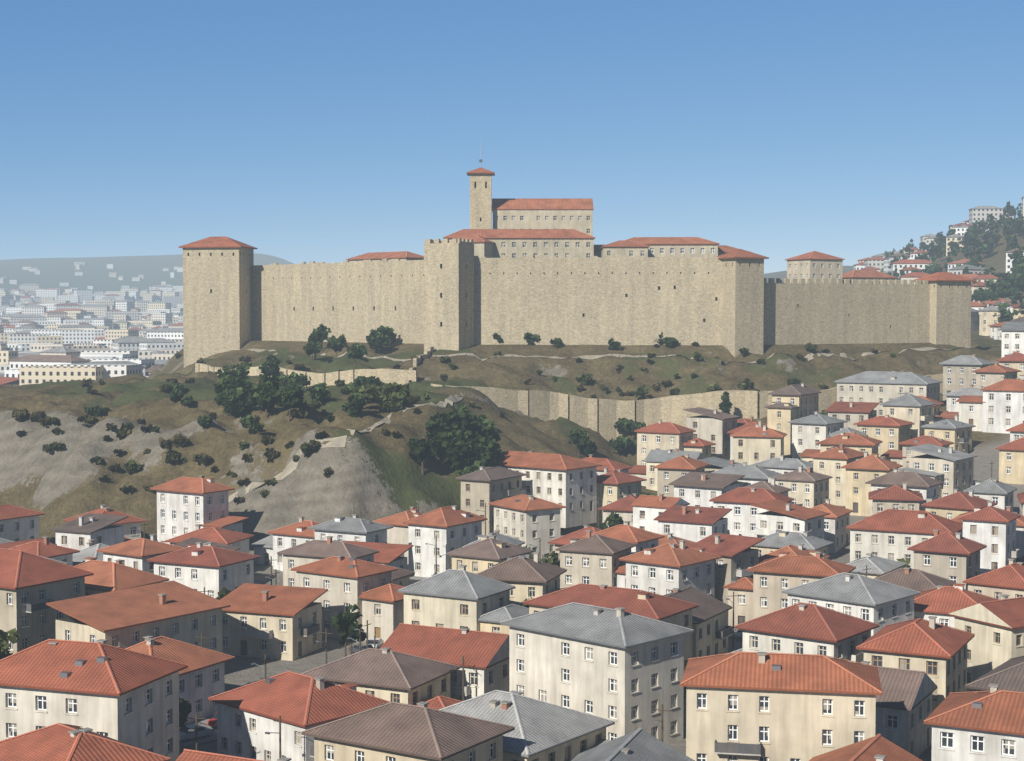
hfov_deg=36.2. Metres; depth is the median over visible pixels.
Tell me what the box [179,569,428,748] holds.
street
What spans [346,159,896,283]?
citadel buildings
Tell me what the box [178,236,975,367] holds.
fortress walls
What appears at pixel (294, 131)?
sky
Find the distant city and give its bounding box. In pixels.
[0,196,1023,384]
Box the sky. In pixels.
[0,0,1023,273]
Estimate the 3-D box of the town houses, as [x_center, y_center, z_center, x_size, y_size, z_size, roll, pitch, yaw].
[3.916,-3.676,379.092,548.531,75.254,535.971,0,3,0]
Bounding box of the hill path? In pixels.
[229,347,971,502]
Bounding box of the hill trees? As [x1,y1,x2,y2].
[12,324,895,504]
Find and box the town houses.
[0,293,1023,760]
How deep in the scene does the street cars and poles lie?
190.19 m
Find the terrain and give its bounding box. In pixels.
[0,219,1023,760]
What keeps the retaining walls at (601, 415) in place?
on the terrain
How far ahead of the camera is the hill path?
358.31 m
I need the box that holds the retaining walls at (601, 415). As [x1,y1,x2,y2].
[195,347,942,440]
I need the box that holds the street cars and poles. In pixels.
[136,460,992,757]

